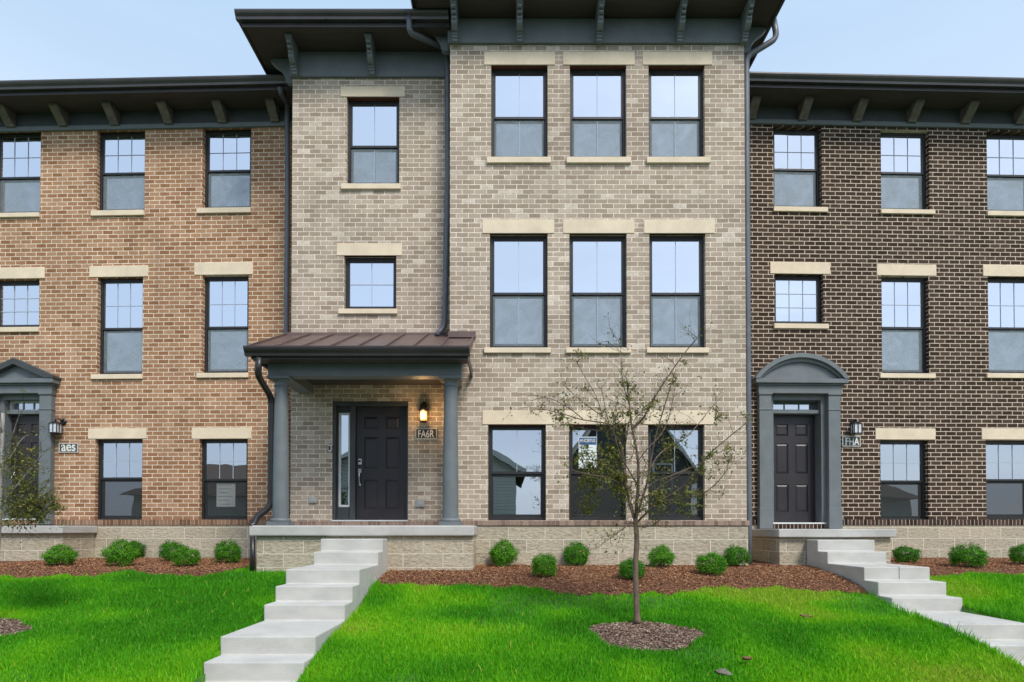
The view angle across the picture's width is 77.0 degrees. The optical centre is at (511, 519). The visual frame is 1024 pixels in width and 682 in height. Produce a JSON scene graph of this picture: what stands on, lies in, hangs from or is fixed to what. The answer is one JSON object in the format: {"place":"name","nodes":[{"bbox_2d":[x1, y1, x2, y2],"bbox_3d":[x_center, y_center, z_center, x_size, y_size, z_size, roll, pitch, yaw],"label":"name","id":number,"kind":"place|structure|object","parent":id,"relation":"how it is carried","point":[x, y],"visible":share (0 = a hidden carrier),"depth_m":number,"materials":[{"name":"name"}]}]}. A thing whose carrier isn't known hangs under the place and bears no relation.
{"place":"outdoors","nodes":[
{"label":"outdoors","id":0,"kind":"place"},
{"bbox_2d":[0,565,1023,681],"bbox_3d":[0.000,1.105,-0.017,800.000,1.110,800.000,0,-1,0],"label":"ground","id":1,"kind":"structure","parent":0,"point":[201,678],"depth_m":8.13,"materials":[{"name":"plant"}]},
{"bbox_2d":[0,619,30,635],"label":"mulch ring","id":2,"kind":"object","parent":1,"relation":"on","point":[10,627],"visible":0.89,"depth_m":7.10,"materials":[{"name":"brown wood"}]},
{"bbox_2d":[0,618,31,635],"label":"mulch chips","id":3,"kind":"object","parent":2,"relation":"on","point":[18,626],"visible":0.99,"depth_m":7.16,"materials":[{"name":"brown wood"}]},
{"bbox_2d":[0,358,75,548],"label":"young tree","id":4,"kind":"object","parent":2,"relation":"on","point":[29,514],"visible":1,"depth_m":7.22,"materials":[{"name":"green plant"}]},
{"bbox_2d":[0,557,256,578],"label":"mulch bed","id":5,"kind":"object","parent":1,"relation":"on","point":[101,572],"visible":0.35,"depth_m":9.99,"materials":[{"name":"brown wood"}]},
{"bbox_2d":[39,543,78,565],"bbox_3d":[-7.432,0.585,10.573,0.599,0.412,0.580,1,-1,-40],"label":"boxwood shrub","id":6,"kind":"object","parent":5,"relation":"on","point":[69,555],"visible":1,"depth_m":10.52,"materials":[{"name":"green plant"}]},
{"bbox_2d":[99,537,141,566],"bbox_3d":[-6.343,0.543,10.493,0.599,0.516,0.580,0,-1,-9],"label":"boxwood shrub","id":7,"kind":"object","parent":5,"relation":"on","point":[118,554],"visible":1,"depth_m":10.36,"materials":[{"name":"green plant"}]},
{"bbox_2d":[124,540,146,557],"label":"boxwood shrub","id":8,"kind":"object","parent":5,"relation":"on","point":[134,543],"visible":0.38,"depth_m":12.19,"materials":[{"name":"green plant"}]},
{"bbox_2d":[157,539,186,560],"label":"boxwood shrub","id":9,"kind":"object","parent":5,"relation":"on","point":[167,547],"visible":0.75,"depth_m":11.37,"materials":[{"name":"green plant"}]},
{"bbox_2d":[169,545,201,566],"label":"boxwood shrub","id":10,"kind":"object","parent":5,"relation":"on","point":[181,558],"visible":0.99,"depth_m":10.38,"materials":[{"name":"green plant"}]},
{"bbox_2d":[212,538,242,562],"bbox_3d":[-4.860,0.545,11.014,0.507,0.484,0.488,1,-1,-45],"label":"boxwood shrub","id":11,"kind":"object","parent":5,"relation":"on","point":[223,552],"visible":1,"depth_m":10.92,"materials":[{"name":"green plant"}]},
{"bbox_2d":[0,74,345,560],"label":"brick house","id":12,"kind":"structure","parent":1,"relation":"on","point":[145,260],"depth_m":12.42,"materials":[{"name":"brick"}]},
{"bbox_2d":[0,133,40,217],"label":"window","id":13,"kind":"structure","parent":12,"relation":"in","point":[20,153],"depth_m":12.67,"materials":[{"name":"glass"}]},
{"bbox_2d":[0,267,44,332],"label":"window","id":14,"kind":"structure","parent":12,"relation":"in","point":[19,300],"depth_m":12.62,"materials":[{"name":"glass"}]},
{"bbox_2d":[10,401,38,409],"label":"transom window","id":15,"kind":"structure","parent":12,"relation":"in","point":[27,405],"depth_m":12.64,"materials":[{"name":"clear glass"}]},
{"bbox_2d":[11,415,38,517],"bbox_3d":[-9.487,-1.037,12.609,0.690,2.030,0.123,0,-1,2],"label":"door","id":16,"kind":"structure","parent":12,"relation":"in","point":[24,420],"depth_m":12.64,"materials":[{"name":"paint"}]},
{"bbox_2d":[48,418,66,433],"bbox_3d":[-8.700,-1.799,12.324,0.208,0.302,0.211,0,-1,2],"label":"wall lantern","id":17,"kind":"object","parent":12,"relation":"attached to","point":[55,426],"depth_m":12.27,"materials":[{"name":"black metal"}]},
{"bbox_2d":[59,443,78,452],"bbox_3d":[-8.545,-1.384,12.407,0.378,0.185,0.021,0,-1,2],"label":"house number sign","id":18,"kind":"object","parent":12,"relation":"attached to","point":[69,448],"visible":0.95,"depth_m":12.40,"materials":[{"name":"stone"}]},
{"bbox_2d":[88,428,146,519],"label":"window","id":19,"kind":"structure","parent":12,"relation":"in","point":[120,449],"depth_m":12.50,"materials":[{"name":"glass"}]},
{"bbox_2d":[91,132,144,216],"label":"window","id":20,"kind":"structure","parent":12,"relation":"in","point":[121,153],"depth_m":12.60,"materials":[{"name":"glass"}]},
{"bbox_2d":[89,265,147,379],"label":"window","id":21,"kind":"structure","parent":12,"relation":"in","point":[121,299],"depth_m":12.55,"materials":[{"name":"glass"}]},
{"bbox_2d":[192,427,250,519],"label":"window","id":22,"kind":"structure","parent":12,"relation":"in","point":[224,450],"depth_m":12.44,"materials":[{"name":"glass"}]},
{"bbox_2d":[196,130,250,213],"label":"window","id":23,"kind":"structure","parent":12,"relation":"in","point":[228,152],"depth_m":12.53,"materials":[{"name":"glass"}]},
{"bbox_2d":[194,262,252,377],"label":"window","id":24,"kind":"structure","parent":12,"relation":"in","point":[226,298],"depth_m":12.49,"materials":[{"name":"glass"}]},
{"bbox_2d":[204,539,387,681],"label":"concrete steps","id":25,"kind":"structure","parent":1,"relation":"on","point":[309,610],"depth_m":7.31,"materials":[{"name":"grey concrete"}]},
{"bbox_2d":[234,0,784,572],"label":"brick house","id":26,"kind":"structure","parent":1,"relation":"on","point":[500,208],"depth_m":10.83,"materials":[{"name":"brick"}]},
{"bbox_2d":[309,497,316,502],"bbox_3d":[-3.463,-0.340,11.188,0.140,0.100,0.051,0,-1,0],"label":"outlet cover","id":27,"kind":"object","parent":26,"relation":"attached to","point":[312,499],"visible":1,"depth_m":11.17,"materials":[{"name":"grey plastic"}]},
{"bbox_2d":[337,243,401,313],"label":"window","id":28,"kind":"structure","parent":26,"relation":"in","point":[370,282],"depth_m":11.39,"materials":[{"name":"glass"}]},
{"bbox_2d":[340,86,404,189],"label":"window","id":29,"kind":"structure","parent":26,"relation":"in","point":[373,111],"depth_m":11.44,"materials":[{"name":"glass"}]},
{"bbox_2d":[356,407,406,519],"bbox_3d":[-2.294,-0.991,11.336,0.900,1.997,0.123,0,-1,0],"label":"door","id":30,"kind":"structure","parent":26,"relation":"in","point":[381,432],"depth_m":11.35,"materials":[{"name":"paint"}]},
{"bbox_2d":[415,499,424,506],"bbox_3d":[-1.599,-0.286,11.187,0.160,0.130,0.051,0,-1,0],"label":"outlet cover","id":31,"kind":"object","parent":26,"relation":"attached to","point":[419,502],"visible":1,"depth_m":11.17,"materials":[{"name":"grey plastic"}]},
{"bbox_2d":[419,402,427,422],"bbox_3d":[-1.534,-1.870,11.157,0.150,0.375,0.163,0,-1,0],"label":"wall lantern","id":32,"kind":"object","parent":26,"relation":"attached to","point":[423,410],"depth_m":11.10,"materials":[{"name":"black metal"}]},
{"bbox_2d":[415,428,436,438],"bbox_3d":[-1.496,-1.498,11.221,0.380,0.190,0.021,0,-1,0],"label":"house number sign","id":33,"kind":"object","parent":26,"relation":"attached to","point":[425,433],"visible":1,"depth_m":11.22,"materials":[{"name":"metal"}]},
{"bbox_2d":[482,219,553,352],"bbox_3d":[0.106,-3.906,10.858,1.204,2.254,0.240,0,-1,0],"label":"window","id":34,"kind":"structure","parent":26,"relation":"in","point":[518,264],"depth_m":10.91,"materials":[{"name":"glass"}]},
{"bbox_2d":[482,411,554,519],"bbox_3d":[0.109,-0.906,10.827,1.206,1.829,0.207,0,-1,0],"label":"window","id":35,"kind":"structure","parent":26,"relation":"in","point":[516,444],"depth_m":10.86,"materials":[{"name":"glass"}]},
{"bbox_2d":[484,51,554,163],"bbox_3d":[0.128,-6.928,10.905,1.194,1.908,0.240,0,-1,0],"label":"window","id":36,"kind":"structure","parent":26,"relation":"in","point":[518,93],"depth_m":10.95,"materials":[{"name":"glass"}]},
{"bbox_2d":[579,437,595,467],"bbox_3d":[1.277,-1.132,10.857,0.308,0.537,0.010,0,-1,0],"label":"paper notice","id":37,"kind":"object","parent":26,"relation":"attached to","point":[590,442],"visible":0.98,"depth_m":10.86,"materials":[{"name":"paper"}]},
{"bbox_2d":[563,219,633,352],"bbox_3d":[1.452,-3.906,10.858,1.197,2.254,0.240,0,-1,0],"label":"window","id":38,"kind":"structure","parent":26,"relation":"in","point":[597,264],"depth_m":10.91,"materials":[{"name":"glass"}]},
{"bbox_2d":[563,51,634,163],"bbox_3d":[1.462,-6.928,10.905,1.209,1.908,0.240,0,-1,0],"label":"window","id":39,"kind":"structure","parent":26,"relation":"in","point":[597,93],"depth_m":10.95,"materials":[{"name":"glass"}]},
{"bbox_2d":[563,411,634,519],"bbox_3d":[1.449,-0.906,10.827,1.198,1.829,0.207,0,-1,0],"label":"window","id":40,"kind":"structure","parent":26,"relation":"in","point":[609,505],"depth_m":10.85,"materials":[{"name":"glass"}]},
{"bbox_2d":[643,51,711,163],"bbox_3d":[2.785,-6.928,10.905,1.172,1.908,0.240,0,-1,0],"label":"window","id":41,"kind":"structure","parent":26,"relation":"in","point":[675,92],"depth_m":10.95,"materials":[{"name":"glass"}]},
{"bbox_2d":[643,411,713,519],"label":"window","id":42,"kind":"structure","parent":26,"relation":"in","point":[696,438],"depth_m":10.86,"materials":[{"name":"glass"}]},
{"bbox_2d":[644,219,714,352],"bbox_3d":[2.806,-3.906,10.858,1.190,2.254,0.240,0,-1,0],"label":"window","id":43,"kind":"structure","parent":26,"relation":"in","point":[676,263],"depth_m":10.91,"materials":[{"name":"glass"}]},
{"bbox_2d":[377,564,866,595],"bbox_3d":[1.490,0.886,9.598,6.780,0.306,2.338,0,-1,0],"label":"mulch bed","id":44,"kind":"object","parent":1,"relation":"on","point":[655,585],"visible":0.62,"depth_m":9.09,"materials":[{"name":"brown wood"}]},
{"bbox_2d":[487,538,523,565],"bbox_3d":[-0.103,0.547,10.467,0.548,0.506,0.566,1,-1,-37],"label":"boxwood shrub","id":45,"kind":"object","parent":44,"relation":"on","point":[505,557],"visible":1,"depth_m":10.36,"materials":[{"name":"green plant"}]},
{"bbox_2d":[531,552,558,577],"bbox_3d":[0.453,0.656,9.279,0.421,0.409,0.437,-1,-1,34],"label":"boxwood shrub","id":46,"kind":"object","parent":44,"relation":"on","point":[538,562],"visible":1,"depth_m":9.19,"materials":[{"name":"green plant"}]},
{"bbox_2d":[562,540,590,565],"bbox_3d":[1.056,0.556,10.538,0.482,0.483,0.501,0,-1,2],"label":"boxwood shrub","id":47,"kind":"object","parent":44,"relation":"on","point":[580,557],"visible":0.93,"depth_m":10.42,"materials":[{"name":"green plant"}]},
{"bbox_2d":[618,557,647,579],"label":"boxwood shrub","id":48,"kind":"object","parent":44,"relation":"on","point":[626,570],"visible":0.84,"depth_m":9.02,"materials":[{"name":"green plant"}]},
{"bbox_2d":[646,544,675,566],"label":"boxwood shrub","id":49,"kind":"object","parent":44,"relation":"on","point":[659,558],"visible":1,"depth_m":10.26,"materials":[{"name":"green plant"}]},
{"bbox_2d":[695,551,727,575],"bbox_3d":[2.950,0.651,9.568,0.507,0.404,0.489,0,-1,6],"label":"boxwood shrub","id":50,"kind":"object","parent":44,"relation":"on","point":[714,566],"visible":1,"depth_m":9.45,"materials":[{"name":"green plant"}]},
{"bbox_2d":[723,544,751,566],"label":"boxwood shrub","id":51,"kind":"object","parent":44,"relation":"on","point":[744,556],"visible":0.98,"depth_m":10.38,"materials":[{"name":"green plant"}]},
{"bbox_2d":[591,623,701,651],"bbox_3d":[1.452,1.240,6.846,1.207,0.140,0.984,0,-1,0],"label":"mulch ring","id":52,"kind":"object","parent":1,"relation":"on","point":[639,639],"visible":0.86,"depth_m":6.76,"materials":[{"name":"brown wood"}]},
{"bbox_2d":[502,311,757,623],"bbox_3d":[1.328,-0.646,7.253,2.903,3.624,1.687,0,-1,0],"label":"young tree","id":53,"kind":"object","parent":52,"relation":"on","point":[617,477],"visible":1,"depth_m":7.24,"materials":[{"name":"green plant"}]},
{"bbox_2d":[589,621,705,651],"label":"mulch chips","id":54,"kind":"object","parent":52,"relation":"on","point":[625,625],"visible":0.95,"depth_m":6.82,"materials":[{"name":"brown wood"}]},
{"bbox_2d":[716,668,732,675],"bbox_3d":[1.917,1.381,5.850,0.162,0.067,0.137,7,8,-23],"label":"stone","id":55,"kind":"object","parent":1,"relation":"on","point":[723,671],"visible":0.96,"depth_m":5.81,"materials":[{"name":"grey stone"}]},
{"bbox_2d":[742,656,751,659],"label":"fallen leaf","id":56,"kind":"object","parent":1,"relation":"on","point":[746,658],"visible":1,"depth_m":6.00,"materials":[{"name":"brown plant"}]},
{"bbox_2d":[752,560,781,564],"bbox_3d":[4.200,0.740,11.440,0.600,0.040,1.500,0,-1,0],"label":"mulch bed","id":57,"kind":"object","parent":1,"relation":"on","point":[756,562],"visible":0.4,"depth_m":10.95,"materials":[{"name":"brown wood"}]},
{"bbox_2d":[749,71,1023,564],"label":"brick house","id":58,"kind":"structure","parent":1,"relation":"on","point":[887,252],"depth_m":12.43,"materials":[{"name":"brick"}]},
{"bbox_2d":[773,415,814,522],"bbox_3d":[5.459,-0.992,12.540,0.917,2.097,0.123,0,-1,-2],"label":"door","id":59,"kind":"structure","parent":58,"relation":"in","point":[794,435],"depth_m":12.56,"materials":[{"name":"paint"}]},
{"bbox_2d":[773,402,815,409],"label":"transom window","id":60,"kind":"structure","parent":58,"relation":"in","point":[776,405],"depth_m":12.57,"materials":[{"name":"glass"}]},
{"bbox_2d":[770,262,829,328],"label":"window","id":61,"kind":"structure","parent":58,"relation":"in","point":[797,298],"depth_m":12.49,"materials":[{"name":"glass"}]},
{"bbox_2d":[773,130,827,212],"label":"window","id":62,"kind":"structure","parent":58,"relation":"in","point":[796,151],"depth_m":12.53,"materials":[{"name":"glass"}]},
{"bbox_2d":[842,436,860,446],"bbox_3d":[6.505,-1.500,12.343,0.357,0.201,0.021,0,-1,-2],"label":"house number sign","id":63,"kind":"object","parent":58,"relation":"attached to","point":[851,441],"visible":1,"depth_m":12.34,"materials":[{"name":"metal"}]},
{"bbox_2d":[850,419,862,433],"bbox_3d":[6.537,-1.780,12.255,0.166,0.302,0.211,0,-1,-2],"label":"wall lantern","id":64,"kind":"object","parent":58,"relation":"attached to","point":[855,426],"depth_m":12.17,"materials":[{"name":"black metal"}]},
{"bbox_2d":[875,428,935,519],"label":"window","id":65,"kind":"structure","parent":58,"relation":"in","point":[902,463],"depth_m":12.50,"materials":[{"name":"glass"}]},
{"bbox_2d":[877,264,935,378],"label":"window","id":66,"kind":"structure","parent":58,"relation":"in","point":[903,299],"depth_m":12.55,"materials":[{"name":"glass"}]},
{"bbox_2d":[880,133,934,214],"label":"window","id":67,"kind":"structure","parent":58,"relation":"in","point":[903,162],"depth_m":12.60,"materials":[{"name":"glass"}]},
{"bbox_2d":[981,428,1023,518],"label":"window","id":68,"kind":"structure","parent":58,"relation":"in","point":[1004,459],"depth_m":12.57,"materials":[{"name":"glass"}]},
{"bbox_2d":[983,265,1023,378],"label":"window","id":69,"kind":"structure","parent":58,"relation":"in","point":[1005,296],"depth_m":12.62,"materials":[{"name":"glass"}]},
{"bbox_2d":[986,135,1023,216],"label":"window","id":70,"kind":"structure","parent":58,"relation":"in","point":[1005,153],"depth_m":12.67,"materials":[{"name":"glass"}]},
{"bbox_2d":[807,540,1023,665],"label":"concrete steps","id":71,"kind":"structure","parent":1,"relation":"on","point":[865,566],"depth_m":8.64,"materials":[{"name":"concrete"}]},
{"bbox_2d":[891,557,1023,576],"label":"mulch bed","id":72,"kind":"object","parent":1,"relation":"on","point":[938,569],"visible":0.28,"depth_m":10.31,"materials":[{"name":"brown wood"}]},
{"bbox_2d":[891,545,921,562],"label":"boxwood shrub","id":73,"kind":"object","parent":72,"relation":"on","point":[899,552],"visible":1,"depth_m":11.16,"materials":[{"name":"green plant"}]},
{"bbox_2d":[945,542,990,567],"bbox_3d":[7.420,0.583,10.482,0.622,0.460,0.598,0,-1,5],"label":"boxwood shrub","id":74,"kind":"object","parent":72,"relation":"on","point":[972,558],"visible":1,"depth_m":10.38,"materials":[{"name":"green plant"}]},
{"bbox_2d":[1008,543,1023,564],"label":"boxwood shrub","id":75,"kind":"object","parent":72,"relation":"on","point":[1015,554],"visible":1,"depth_m":10.82,"materials":[{"name":"green plant"}]},
{"bbox_2d":[0,0,1023,79],"label":"sky","id":76,"kind":"structure","parent":0,"point":[40,39],"materials":[{"name":"blue"}]}
]}

